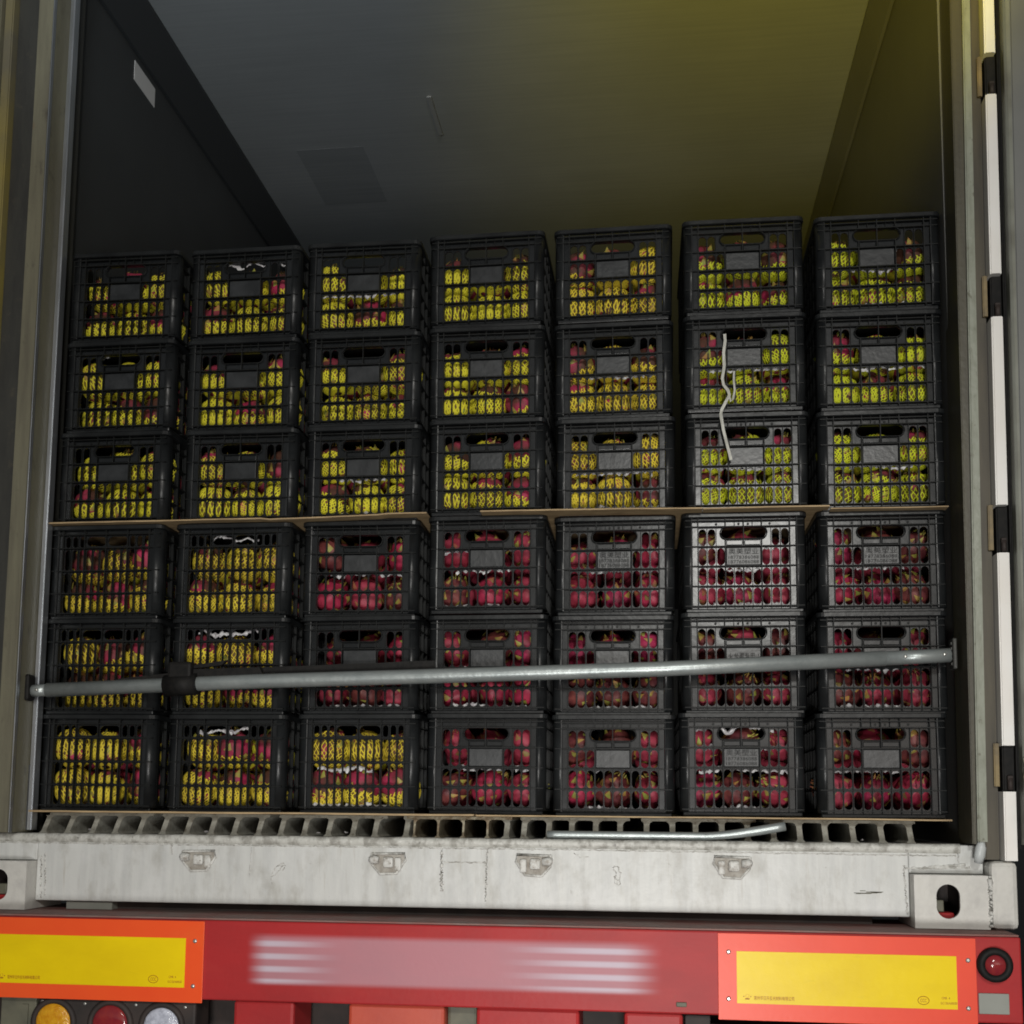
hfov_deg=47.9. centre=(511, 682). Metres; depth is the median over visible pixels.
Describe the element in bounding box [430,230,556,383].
fruit crate
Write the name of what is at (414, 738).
fruit crate
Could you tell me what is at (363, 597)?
dragon fruit
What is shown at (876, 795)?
dragon fruit
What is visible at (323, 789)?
dragon fruit
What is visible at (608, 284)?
dragon fruit
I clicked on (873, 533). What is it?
dragon fruit
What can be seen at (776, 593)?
dragon fruit
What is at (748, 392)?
dragon fruit
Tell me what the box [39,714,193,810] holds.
fruit crate
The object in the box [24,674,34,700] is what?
bar socket
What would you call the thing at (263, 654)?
dragon fruit
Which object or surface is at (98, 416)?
dragon fruit
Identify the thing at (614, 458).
fruit crate
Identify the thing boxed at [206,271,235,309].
dragon fruit
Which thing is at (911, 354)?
dragon fruit
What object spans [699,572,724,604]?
dragon fruit
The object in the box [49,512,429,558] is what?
plywood sheet
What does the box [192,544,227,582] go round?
dragon fruit
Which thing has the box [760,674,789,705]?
dragon fruit
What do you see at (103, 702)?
dragon fruit
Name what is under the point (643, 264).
dragon fruit
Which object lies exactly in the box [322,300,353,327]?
dragon fruit
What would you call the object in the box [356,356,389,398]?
dragon fruit
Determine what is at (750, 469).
plastic film
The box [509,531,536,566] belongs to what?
dragon fruit
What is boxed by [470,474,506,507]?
dragon fruit
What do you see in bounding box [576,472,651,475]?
plastic film
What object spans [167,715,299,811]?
fruit crate
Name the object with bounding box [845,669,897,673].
plastic film
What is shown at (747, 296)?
dragon fruit
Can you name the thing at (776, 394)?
dragon fruit
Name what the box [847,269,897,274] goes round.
plastic film
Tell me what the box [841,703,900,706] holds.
plastic film
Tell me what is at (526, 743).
dragon fruit
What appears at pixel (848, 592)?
dragon fruit
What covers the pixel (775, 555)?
dragon fruit
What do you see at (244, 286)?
fruit crate
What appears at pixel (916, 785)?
dragon fruit
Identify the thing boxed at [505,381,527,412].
dragon fruit
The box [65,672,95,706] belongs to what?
dragon fruit
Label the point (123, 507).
dragon fruit
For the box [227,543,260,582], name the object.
dragon fruit
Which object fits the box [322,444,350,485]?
dragon fruit
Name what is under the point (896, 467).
plastic film
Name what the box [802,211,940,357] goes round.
fruit crate
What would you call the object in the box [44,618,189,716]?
fruit crate
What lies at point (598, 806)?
plastic film
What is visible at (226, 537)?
plastic film
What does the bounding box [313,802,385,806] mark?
plastic film
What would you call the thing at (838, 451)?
dragon fruit
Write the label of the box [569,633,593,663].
dragon fruit
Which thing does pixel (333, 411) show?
dragon fruit
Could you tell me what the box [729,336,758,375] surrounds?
dragon fruit
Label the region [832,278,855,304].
dragon fruit
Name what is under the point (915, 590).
dragon fruit
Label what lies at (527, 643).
dragon fruit
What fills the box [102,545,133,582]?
dragon fruit
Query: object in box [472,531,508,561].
dragon fruit
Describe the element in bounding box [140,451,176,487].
dragon fruit
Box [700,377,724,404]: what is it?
dragon fruit
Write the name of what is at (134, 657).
dragon fruit
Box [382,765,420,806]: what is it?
dragon fruit
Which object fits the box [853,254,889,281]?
dragon fruit
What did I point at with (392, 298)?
dragon fruit
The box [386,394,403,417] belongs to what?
dragon fruit
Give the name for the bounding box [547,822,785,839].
bent pipe
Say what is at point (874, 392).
dragon fruit
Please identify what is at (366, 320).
dragon fruit
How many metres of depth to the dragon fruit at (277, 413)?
3.05 m
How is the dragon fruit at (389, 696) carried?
in the fruit crate at (414, 630)
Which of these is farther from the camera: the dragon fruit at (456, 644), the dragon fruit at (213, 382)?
the dragon fruit at (213, 382)
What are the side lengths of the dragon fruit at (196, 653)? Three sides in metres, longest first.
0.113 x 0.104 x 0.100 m
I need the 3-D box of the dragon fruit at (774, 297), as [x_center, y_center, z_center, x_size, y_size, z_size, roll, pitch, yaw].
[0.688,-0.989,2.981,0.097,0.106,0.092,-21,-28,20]
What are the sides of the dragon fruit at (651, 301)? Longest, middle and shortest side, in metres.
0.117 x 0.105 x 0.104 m
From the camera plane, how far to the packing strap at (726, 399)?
2.87 m
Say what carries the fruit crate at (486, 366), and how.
on the fruit crate at (486, 459)
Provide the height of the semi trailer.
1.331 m
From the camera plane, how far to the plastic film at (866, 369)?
2.87 m
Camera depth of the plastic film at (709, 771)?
2.80 m
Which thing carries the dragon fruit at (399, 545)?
on the dragon fruit at (389, 598)
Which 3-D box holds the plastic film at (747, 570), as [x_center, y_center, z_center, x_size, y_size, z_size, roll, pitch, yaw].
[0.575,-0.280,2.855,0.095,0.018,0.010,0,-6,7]
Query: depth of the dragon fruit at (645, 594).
2.91 m
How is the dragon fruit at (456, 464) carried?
on the dragon fruit at (456, 496)
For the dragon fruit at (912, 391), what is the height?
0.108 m
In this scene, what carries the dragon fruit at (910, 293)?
in the fruit crate at (876, 255)
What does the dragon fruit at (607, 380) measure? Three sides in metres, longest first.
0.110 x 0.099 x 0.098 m
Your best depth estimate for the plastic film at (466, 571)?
2.93 m
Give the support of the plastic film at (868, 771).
in the fruit crate at (880, 756)
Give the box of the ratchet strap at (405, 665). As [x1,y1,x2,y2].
[260,661,434,673]
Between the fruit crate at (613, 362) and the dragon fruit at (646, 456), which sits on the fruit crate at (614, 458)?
the fruit crate at (613, 362)
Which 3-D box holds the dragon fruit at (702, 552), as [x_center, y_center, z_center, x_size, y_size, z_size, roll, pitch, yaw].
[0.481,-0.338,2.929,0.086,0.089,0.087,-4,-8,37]
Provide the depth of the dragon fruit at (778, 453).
2.90 m
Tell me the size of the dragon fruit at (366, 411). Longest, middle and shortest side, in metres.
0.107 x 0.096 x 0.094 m
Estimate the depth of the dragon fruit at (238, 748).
2.96 m
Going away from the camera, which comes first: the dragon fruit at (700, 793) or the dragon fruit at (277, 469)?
the dragon fruit at (700, 793)
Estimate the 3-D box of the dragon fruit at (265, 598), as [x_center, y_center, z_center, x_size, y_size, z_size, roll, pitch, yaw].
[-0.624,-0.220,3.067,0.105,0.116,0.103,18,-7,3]
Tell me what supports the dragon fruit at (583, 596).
in the fruit crate at (614, 557)
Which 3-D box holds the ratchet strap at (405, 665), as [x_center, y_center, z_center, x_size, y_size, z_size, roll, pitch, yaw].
[-0.490,-0.033,2.901,0.600,0.041,0.004,0,-6,7]
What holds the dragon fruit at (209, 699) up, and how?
in the fruit crate at (285, 629)
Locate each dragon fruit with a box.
[54,766,91,803]
[56,727,91,768]
[64,581,96,612]
[64,634,99,673]
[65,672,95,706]
[68,544,104,586]
[74,487,102,517]
[77,455,110,494]
[82,362,115,402]
[82,401,115,426]
[85,311,118,335]
[87,769,124,803]
[89,277,122,315]
[89,671,127,706]
[89,729,126,769]
[98,636,129,675]
[99,580,132,612]
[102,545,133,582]
[105,488,139,517]
[110,449,144,492]
[111,398,140,425]
[114,362,149,403]
[117,312,146,334]
[119,271,151,313]
[125,632,164,674]
[125,673,162,706]
[127,768,159,804]
[129,580,168,611]
[129,729,161,767]
[130,540,167,580]
[138,491,173,519]
[140,397,184,428]
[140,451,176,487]
[142,361,179,397]
[146,272,184,309]
[149,308,185,339]
[182,767,216,804]
[185,690,222,707]
[187,633,218,668]
[187,729,218,768]
[189,576,222,612]
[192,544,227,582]
[199,484,230,516]
[201,397,235,424]
[201,448,230,487]
[202,365,231,398]
[205,303,232,333]
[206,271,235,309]
[214,768,251,805]
[215,726,252,768]
[216,635,255,667]
[221,578,258,611]
[224,690,254,707]
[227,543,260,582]
[229,486,261,516]
[232,306,267,332]
[234,400,264,423]
[235,451,264,489]
[238,362,270,401]
[239,269,268,308]
[250,769,287,805]
[252,690,271,707]
[254,634,290,666]
[255,729,288,768]
[257,582,292,612]
[258,542,294,582]
[260,484,300,515]
[263,354,303,396]
[266,304,303,335]
[267,395,301,425]
[267,450,299,485]
[271,271,304,307]
[312,770,344,804]
[314,726,348,768]
[317,686,348,706]
[318,578,349,610]
[319,538,347,571]
[321,481,350,513]
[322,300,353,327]
[322,357,351,396]
[322,394,352,420]
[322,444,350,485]
[323,263,351,303]
[326,638,346,663]
[343,768,378,805]
[345,685,382,705]
[347,729,385,769]
[348,484,384,513]
[351,393,386,419]
[351,445,387,486]
[352,265,386,306]
[352,576,383,609]
[354,540,388,575]
[355,300,386,326]
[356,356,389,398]
[357,632,387,662]
[380,684,400,704]
[382,350,422,394]
[382,577,401,609]
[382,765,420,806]
[383,483,403,512]
[384,730,403,767]
[385,299,403,325]
[386,267,404,303]
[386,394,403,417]
[387,448,404,484]
[387,634,401,661]
[388,538,402,575]
[442,771,471,805]
[443,729,474,763]
[444,386,472,414]
[444,476,472,508]
[444,573,467,605]
[444,631,468,665]
[444,683,472,706]
[445,258,473,297]
[445,294,473,320]
[445,352,474,391]
[445,441,469,478]
[445,533,470,572]
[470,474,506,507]
[471,383,506,413]
[471,770,508,805]
[472,436,508,479]
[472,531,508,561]
[473,269,506,296]
[473,295,506,319]
[473,347,507,387]
[474,574,509,605]
[476,728,508,758]
[479,681,510,705]
[481,630,510,662]
[504,476,528,506]
[505,254,527,295]
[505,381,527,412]
[506,290,527,317]
[506,344,528,385]
[507,772,549,806]
[508,435,528,477]
[508,577,529,604]
[508,681,530,705]
[508,730,529,764]
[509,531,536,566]
[510,631,530,665]
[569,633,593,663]
[569,679,598,707]
[569,731,594,765]
[569,767,593,806]
[570,250,594,288]
[570,287,596,315]
[570,343,594,386]
[570,380,598,411]
[571,541,595,575]
[571,575,599,607]
[572,440,596,480]
[572,477,596,508]
[594,247,631,290]
[595,678,631,707]
[596,286,632,314]
[596,436,624,476]
[596,474,633,507]
[596,771,629,808]
[598,381,631,410]
[598,730,636,763]
[599,344,631,383]
[600,578,630,607]
[600,631,622,640]
[604,534,633,573]
[631,246,655,288]
[631,281,662,312]
[631,345,656,384]
[631,383,663,409]
[631,632,656,661]
[632,677,656,707]
[633,434,665,479]
[633,476,665,506]
[633,731,664,767]
[634,533,657,574]
[634,573,657,607]
[635,772,657,808]
[696,729,719,763]
[696,773,721,807]
[698,631,723,659]
[698,674,721,705]
[699,243,723,284]
[699,281,723,307]
[699,532,717,565]
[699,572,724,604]
[700,333,722,379]
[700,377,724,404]
[702,435,725,475]
[702,472,726,504]
[719,529,756,568]
[719,773,754,806]
[720,728,758,753]
[721,571,760,604]
[723,240,758,281]
[723,628,760,650]
[724,374,763,403]
[724,432,766,476]
[726,277,761,306]
[726,474,763,503]
[726,672,760,705]
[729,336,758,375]
[753,772,795,807]
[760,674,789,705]
[761,239,793,282]
[761,282,786,305]
[762,432,798,475]
[762,537,787,564]
[762,729,786,762]
[763,334,795,374]
[763,375,788,402]
[763,572,796,603]
[763,628,796,656]
[765,470,798,502]
[810,773,856,809]
[813,332,854,375]
[813,528,851,564]
[816,431,858,473]
[817,671,859,706]
[832,240,854,280]
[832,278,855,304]
[833,730,850,763]
[834,374,858,402]
[834,630,855,652]
[835,470,858,502]
[835,574,861,604]
[850,729,890,760]
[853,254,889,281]
[854,334,892,377]
[855,275,893,303]
[856,630,883,651]
[857,374,893,402]
[857,433,893,474]
[857,773,890,809]
[858,469,898,502]
[858,527,891,552]
[858,672,893,705]
[860,573,896,604]
[892,371,925,401]
[892,729,928,766]
[893,238,922,278]
[893,274,923,302]
[893,571,928,603]
[894,471,927,501]
[894,772,929,809]
[897,669,929,706]
[898,334,924,374]
[898,628,927,665]
[900,428,926,471]
[901,529,927,563]
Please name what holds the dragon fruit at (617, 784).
in the fruit crate at (612, 756)
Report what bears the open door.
in the shipping container
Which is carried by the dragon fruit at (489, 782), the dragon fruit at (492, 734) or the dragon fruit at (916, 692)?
the dragon fruit at (492, 734)
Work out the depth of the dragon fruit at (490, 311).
3.02 m
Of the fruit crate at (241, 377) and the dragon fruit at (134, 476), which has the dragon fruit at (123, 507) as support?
the dragon fruit at (134, 476)
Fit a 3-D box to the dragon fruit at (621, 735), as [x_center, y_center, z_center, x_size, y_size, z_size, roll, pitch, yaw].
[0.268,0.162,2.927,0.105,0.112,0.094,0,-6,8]
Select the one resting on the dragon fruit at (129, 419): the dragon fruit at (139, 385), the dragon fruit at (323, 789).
the dragon fruit at (139, 385)
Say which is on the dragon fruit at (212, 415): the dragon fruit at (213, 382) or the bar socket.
the dragon fruit at (213, 382)
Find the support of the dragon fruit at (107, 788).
in the fruit crate at (154, 728)
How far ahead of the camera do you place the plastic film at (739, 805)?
2.79 m
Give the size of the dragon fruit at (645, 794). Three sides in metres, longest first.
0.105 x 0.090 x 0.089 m
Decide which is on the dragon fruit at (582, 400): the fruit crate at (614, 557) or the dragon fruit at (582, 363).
the dragon fruit at (582, 363)
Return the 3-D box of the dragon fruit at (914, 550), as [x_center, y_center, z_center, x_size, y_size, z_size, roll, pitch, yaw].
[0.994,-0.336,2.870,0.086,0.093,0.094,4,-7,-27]
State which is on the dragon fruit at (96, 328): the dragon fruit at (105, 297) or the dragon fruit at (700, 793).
the dragon fruit at (105, 297)
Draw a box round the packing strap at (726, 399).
[719,334,735,459]
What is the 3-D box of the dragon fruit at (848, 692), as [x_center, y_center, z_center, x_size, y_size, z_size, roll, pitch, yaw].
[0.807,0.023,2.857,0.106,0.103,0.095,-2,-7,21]
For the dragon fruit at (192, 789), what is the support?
in the fruit crate at (284, 728)
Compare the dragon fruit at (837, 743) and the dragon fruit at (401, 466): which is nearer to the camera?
the dragon fruit at (837, 743)
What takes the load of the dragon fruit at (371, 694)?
in the fruit crate at (414, 630)
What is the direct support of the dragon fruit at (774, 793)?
in the fruit crate at (741, 755)
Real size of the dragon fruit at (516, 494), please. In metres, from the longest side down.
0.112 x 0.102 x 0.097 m
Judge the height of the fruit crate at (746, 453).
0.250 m
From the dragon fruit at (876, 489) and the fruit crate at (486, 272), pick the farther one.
the fruit crate at (486, 272)
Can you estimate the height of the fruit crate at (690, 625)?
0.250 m
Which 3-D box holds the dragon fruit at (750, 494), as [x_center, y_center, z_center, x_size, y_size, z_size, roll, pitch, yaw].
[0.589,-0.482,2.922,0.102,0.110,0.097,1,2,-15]
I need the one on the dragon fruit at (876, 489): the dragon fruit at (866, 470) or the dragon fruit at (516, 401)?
the dragon fruit at (866, 470)
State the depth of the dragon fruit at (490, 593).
2.95 m
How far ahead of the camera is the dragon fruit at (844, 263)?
2.92 m
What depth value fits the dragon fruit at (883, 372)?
2.90 m
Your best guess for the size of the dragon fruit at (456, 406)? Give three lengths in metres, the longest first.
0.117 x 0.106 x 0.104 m
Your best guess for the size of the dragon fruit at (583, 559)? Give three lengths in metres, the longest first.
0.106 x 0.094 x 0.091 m
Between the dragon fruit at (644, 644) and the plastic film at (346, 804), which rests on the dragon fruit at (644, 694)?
the dragon fruit at (644, 644)
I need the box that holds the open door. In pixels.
[994,0,1023,848]
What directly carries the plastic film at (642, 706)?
in the fruit crate at (612, 651)
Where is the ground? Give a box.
[61,849,1023,1023]
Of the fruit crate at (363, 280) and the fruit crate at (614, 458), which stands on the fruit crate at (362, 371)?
the fruit crate at (363, 280)
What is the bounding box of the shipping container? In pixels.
[0,0,1023,929]
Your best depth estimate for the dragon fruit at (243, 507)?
3.03 m
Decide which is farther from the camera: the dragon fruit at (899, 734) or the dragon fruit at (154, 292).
the dragon fruit at (154, 292)
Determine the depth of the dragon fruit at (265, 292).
3.11 m
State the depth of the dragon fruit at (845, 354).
2.90 m
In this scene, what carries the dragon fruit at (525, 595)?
in the fruit crate at (486, 556)
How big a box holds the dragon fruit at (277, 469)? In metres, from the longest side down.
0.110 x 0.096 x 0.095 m
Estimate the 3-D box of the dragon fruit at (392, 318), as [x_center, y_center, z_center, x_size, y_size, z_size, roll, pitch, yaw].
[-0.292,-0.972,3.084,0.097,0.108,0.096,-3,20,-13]
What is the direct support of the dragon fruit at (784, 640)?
in the fruit crate at (690, 625)
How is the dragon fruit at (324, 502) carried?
in the fruit crate at (362, 464)
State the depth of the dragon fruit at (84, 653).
3.06 m
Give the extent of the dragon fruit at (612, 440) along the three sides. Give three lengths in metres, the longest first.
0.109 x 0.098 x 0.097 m
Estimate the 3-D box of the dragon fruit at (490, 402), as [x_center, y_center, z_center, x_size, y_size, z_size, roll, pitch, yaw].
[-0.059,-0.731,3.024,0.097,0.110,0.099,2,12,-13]
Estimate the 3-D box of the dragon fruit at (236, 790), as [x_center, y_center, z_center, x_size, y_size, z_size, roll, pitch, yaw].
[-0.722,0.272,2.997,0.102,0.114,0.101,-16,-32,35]
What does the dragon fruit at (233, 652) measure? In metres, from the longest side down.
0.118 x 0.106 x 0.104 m
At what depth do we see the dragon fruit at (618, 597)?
2.96 m
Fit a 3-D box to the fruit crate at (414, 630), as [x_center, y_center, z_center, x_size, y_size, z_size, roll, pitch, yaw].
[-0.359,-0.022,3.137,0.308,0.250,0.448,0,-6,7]
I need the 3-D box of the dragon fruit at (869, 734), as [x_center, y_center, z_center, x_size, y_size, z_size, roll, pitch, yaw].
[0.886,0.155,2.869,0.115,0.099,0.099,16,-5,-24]
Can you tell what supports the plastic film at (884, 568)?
in the fruit crate at (880, 553)
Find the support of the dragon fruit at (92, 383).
on the dragon fruit at (98, 416)
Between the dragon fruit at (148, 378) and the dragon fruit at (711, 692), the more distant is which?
the dragon fruit at (148, 378)
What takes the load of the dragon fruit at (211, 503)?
in the fruit crate at (240, 468)
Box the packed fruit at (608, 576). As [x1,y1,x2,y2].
[84,270,923,809]
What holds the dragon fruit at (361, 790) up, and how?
in the fruit crate at (414, 738)
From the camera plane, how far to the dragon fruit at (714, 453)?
2.92 m
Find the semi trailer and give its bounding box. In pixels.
[0,901,1022,1023]
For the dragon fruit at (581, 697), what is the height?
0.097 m
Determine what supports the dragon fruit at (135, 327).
in the fruit crate at (125, 290)
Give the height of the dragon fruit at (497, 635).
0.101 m
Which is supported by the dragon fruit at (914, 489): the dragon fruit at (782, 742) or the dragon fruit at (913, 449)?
the dragon fruit at (913, 449)
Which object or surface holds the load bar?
attached to the bar socket
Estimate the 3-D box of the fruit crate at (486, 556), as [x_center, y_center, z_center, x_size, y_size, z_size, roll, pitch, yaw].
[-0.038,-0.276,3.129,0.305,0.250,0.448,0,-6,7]
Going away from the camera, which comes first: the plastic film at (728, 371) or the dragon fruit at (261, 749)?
the plastic film at (728, 371)
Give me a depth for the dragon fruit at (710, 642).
2.88 m
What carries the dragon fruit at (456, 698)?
in the fruit crate at (491, 653)
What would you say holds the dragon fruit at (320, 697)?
in the fruit crate at (414, 630)
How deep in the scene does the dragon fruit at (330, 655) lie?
3.04 m
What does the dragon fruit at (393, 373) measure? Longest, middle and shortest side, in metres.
0.118 x 0.106 x 0.105 m
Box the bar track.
[949,638,957,670]
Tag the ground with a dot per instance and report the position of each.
(1019, 864)
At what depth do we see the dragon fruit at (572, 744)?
2.90 m
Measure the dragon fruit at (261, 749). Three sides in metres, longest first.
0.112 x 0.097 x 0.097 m
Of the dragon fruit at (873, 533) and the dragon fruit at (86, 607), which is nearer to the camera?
the dragon fruit at (873, 533)
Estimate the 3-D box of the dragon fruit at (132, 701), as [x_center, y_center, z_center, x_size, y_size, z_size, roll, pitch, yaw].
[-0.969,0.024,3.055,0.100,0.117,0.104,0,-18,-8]
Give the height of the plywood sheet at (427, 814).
0.005 m
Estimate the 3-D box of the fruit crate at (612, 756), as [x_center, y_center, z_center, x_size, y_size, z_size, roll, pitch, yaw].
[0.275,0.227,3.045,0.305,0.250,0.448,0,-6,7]
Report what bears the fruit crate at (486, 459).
on the fruit crate at (486, 556)
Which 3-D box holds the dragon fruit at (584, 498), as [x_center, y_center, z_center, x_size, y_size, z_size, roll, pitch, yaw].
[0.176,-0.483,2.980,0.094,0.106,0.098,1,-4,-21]
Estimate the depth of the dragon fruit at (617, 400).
2.97 m
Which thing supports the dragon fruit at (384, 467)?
on the dragon fruit at (366, 501)
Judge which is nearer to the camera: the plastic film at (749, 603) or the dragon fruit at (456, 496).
the plastic film at (749, 603)
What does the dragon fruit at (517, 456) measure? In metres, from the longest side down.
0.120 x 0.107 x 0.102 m
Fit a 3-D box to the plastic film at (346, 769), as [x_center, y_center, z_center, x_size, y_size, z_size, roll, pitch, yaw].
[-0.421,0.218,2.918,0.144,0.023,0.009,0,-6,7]
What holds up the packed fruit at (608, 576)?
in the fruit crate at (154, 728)
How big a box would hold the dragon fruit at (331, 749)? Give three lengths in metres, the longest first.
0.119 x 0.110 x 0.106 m
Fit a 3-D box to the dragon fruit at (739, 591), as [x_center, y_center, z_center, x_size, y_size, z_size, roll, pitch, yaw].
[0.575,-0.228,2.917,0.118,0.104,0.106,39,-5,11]
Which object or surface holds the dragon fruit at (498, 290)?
on the dragon fruit at (490, 311)
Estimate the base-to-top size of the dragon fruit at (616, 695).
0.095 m
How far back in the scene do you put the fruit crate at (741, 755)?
2.79 m
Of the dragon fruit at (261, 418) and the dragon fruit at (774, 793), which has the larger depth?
the dragon fruit at (261, 418)
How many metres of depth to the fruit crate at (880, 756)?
2.75 m
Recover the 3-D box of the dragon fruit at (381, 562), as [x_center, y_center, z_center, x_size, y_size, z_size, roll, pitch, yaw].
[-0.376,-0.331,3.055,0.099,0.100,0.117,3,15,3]
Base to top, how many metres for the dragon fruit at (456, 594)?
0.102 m
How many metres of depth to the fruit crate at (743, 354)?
2.90 m
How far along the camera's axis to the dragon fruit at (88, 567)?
3.11 m
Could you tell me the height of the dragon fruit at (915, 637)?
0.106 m
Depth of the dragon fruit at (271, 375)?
3.06 m
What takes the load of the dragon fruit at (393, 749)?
on the dragon fruit at (392, 790)
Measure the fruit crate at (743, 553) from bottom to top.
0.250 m
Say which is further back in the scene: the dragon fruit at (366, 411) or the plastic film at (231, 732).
the dragon fruit at (366, 411)
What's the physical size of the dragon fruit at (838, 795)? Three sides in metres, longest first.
0.114 x 0.097 x 0.090 m
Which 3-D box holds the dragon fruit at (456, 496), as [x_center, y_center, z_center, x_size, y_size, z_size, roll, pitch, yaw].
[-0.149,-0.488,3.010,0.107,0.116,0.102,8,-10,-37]
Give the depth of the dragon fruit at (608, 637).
2.93 m
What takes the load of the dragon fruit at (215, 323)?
in the fruit crate at (244, 286)
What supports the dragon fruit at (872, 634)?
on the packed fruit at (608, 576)
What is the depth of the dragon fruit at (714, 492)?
2.90 m
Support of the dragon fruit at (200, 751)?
on the dragon fruit at (192, 789)
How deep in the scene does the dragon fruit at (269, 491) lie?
3.01 m
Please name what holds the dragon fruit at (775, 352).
on the dragon fruit at (776, 394)
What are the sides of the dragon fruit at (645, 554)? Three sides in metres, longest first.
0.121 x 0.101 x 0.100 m
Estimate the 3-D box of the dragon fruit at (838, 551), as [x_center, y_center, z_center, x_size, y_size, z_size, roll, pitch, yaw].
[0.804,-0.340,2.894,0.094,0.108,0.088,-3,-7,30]
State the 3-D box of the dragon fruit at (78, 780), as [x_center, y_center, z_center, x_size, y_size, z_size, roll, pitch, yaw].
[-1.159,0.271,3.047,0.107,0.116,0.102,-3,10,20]
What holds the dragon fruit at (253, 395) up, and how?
on the dragon fruit at (261, 418)
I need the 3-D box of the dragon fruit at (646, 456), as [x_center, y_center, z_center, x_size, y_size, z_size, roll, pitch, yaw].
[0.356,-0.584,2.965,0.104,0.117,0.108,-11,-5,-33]
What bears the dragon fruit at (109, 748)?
on the dragon fruit at (107, 788)
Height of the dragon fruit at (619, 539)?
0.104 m
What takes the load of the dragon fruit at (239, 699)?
in the fruit crate at (285, 629)
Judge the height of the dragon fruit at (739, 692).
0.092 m
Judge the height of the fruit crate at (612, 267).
0.250 m
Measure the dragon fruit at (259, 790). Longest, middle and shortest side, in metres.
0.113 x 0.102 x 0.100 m
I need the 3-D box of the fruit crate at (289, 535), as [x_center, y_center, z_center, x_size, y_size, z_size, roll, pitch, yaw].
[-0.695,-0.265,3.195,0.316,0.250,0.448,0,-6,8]
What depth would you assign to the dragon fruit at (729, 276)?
2.97 m
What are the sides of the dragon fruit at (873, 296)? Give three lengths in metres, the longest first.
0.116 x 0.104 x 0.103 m
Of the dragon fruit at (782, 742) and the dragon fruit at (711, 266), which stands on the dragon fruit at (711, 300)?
the dragon fruit at (711, 266)
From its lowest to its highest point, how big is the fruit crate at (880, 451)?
0.250 m
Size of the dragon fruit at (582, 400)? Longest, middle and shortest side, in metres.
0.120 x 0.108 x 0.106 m
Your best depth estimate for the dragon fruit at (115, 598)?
3.06 m
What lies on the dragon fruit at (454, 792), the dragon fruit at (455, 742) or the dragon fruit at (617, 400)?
the dragon fruit at (455, 742)
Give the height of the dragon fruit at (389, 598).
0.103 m
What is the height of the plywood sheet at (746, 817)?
0.005 m
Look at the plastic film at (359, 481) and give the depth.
2.99 m
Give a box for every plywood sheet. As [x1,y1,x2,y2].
[28,810,476,815]
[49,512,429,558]
[476,815,951,820]
[480,507,702,551]
[699,505,829,542]
[827,506,948,543]
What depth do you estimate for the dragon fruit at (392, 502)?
2.98 m
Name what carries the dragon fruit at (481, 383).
on the dragon fruit at (490, 402)
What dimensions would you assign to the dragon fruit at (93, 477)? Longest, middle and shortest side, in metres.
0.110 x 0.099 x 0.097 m
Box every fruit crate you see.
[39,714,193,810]
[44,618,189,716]
[49,524,193,642]
[58,430,201,521]
[65,339,203,470]
[71,250,213,381]
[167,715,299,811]
[171,617,326,726]
[175,522,320,642]
[185,428,307,558]
[186,337,308,468]
[190,245,309,377]
[298,714,428,813]
[302,615,430,725]
[303,520,431,641]
[306,424,447,556]
[307,331,430,454]
[308,240,430,358]
[427,713,555,814]
[428,614,554,717]
[429,324,555,447]
[429,417,556,540]
[429,514,557,637]
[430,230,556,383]
[552,615,674,714]
[552,715,674,815]
[554,224,671,382]
[554,320,672,443]
[554,515,675,639]
[555,416,675,522]
[674,713,804,816]
[676,611,806,712]
[677,216,802,374]
[677,511,805,637]
[679,311,805,453]
[681,411,807,549]
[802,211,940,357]
[802,713,947,818]
[803,309,942,435]
[803,611,947,719]
[804,510,946,637]
[807,408,944,548]
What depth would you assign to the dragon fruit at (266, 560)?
3.03 m
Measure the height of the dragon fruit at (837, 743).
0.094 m
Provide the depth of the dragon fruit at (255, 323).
3.08 m
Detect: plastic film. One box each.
[198,629,257,638]
[200,727,247,734]
[214,536,258,541]
[228,263,284,270]
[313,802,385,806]
[317,765,371,772]
[323,293,394,299]
[330,704,399,706]
[331,574,401,578]
[340,478,394,483]
[453,702,526,706]
[456,570,510,574]
[461,764,528,771]
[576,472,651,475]
[588,805,626,808]
[589,375,654,379]
[590,705,651,707]
[696,728,773,734]
[699,766,787,774]
[709,367,787,373]
[714,602,779,604]
[720,468,762,470]
[725,804,758,807]
[727,568,758,572]
[835,771,898,773]
[840,365,923,371]
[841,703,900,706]
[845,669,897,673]
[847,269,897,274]
[850,462,912,469]
[856,567,903,569]
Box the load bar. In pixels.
[30,648,951,696]
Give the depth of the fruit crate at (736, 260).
2.93 m
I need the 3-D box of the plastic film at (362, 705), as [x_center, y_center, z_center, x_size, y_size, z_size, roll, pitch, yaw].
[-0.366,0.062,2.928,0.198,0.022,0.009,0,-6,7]
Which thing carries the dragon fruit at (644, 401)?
in the fruit crate at (613, 362)
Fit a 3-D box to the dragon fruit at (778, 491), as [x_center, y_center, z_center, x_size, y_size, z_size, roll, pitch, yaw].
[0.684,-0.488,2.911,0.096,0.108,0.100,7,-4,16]
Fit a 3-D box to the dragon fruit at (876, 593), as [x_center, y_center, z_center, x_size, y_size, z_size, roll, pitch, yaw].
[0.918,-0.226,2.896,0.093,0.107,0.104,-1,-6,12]
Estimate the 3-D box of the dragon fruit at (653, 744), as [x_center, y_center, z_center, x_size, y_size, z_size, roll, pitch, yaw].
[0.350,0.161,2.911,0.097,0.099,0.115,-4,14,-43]
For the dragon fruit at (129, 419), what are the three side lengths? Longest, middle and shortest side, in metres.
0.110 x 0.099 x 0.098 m
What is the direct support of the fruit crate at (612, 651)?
on the fruit crate at (612, 756)
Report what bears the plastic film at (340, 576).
in the fruit crate at (359, 560)
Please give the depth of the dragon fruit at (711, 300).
2.96 m

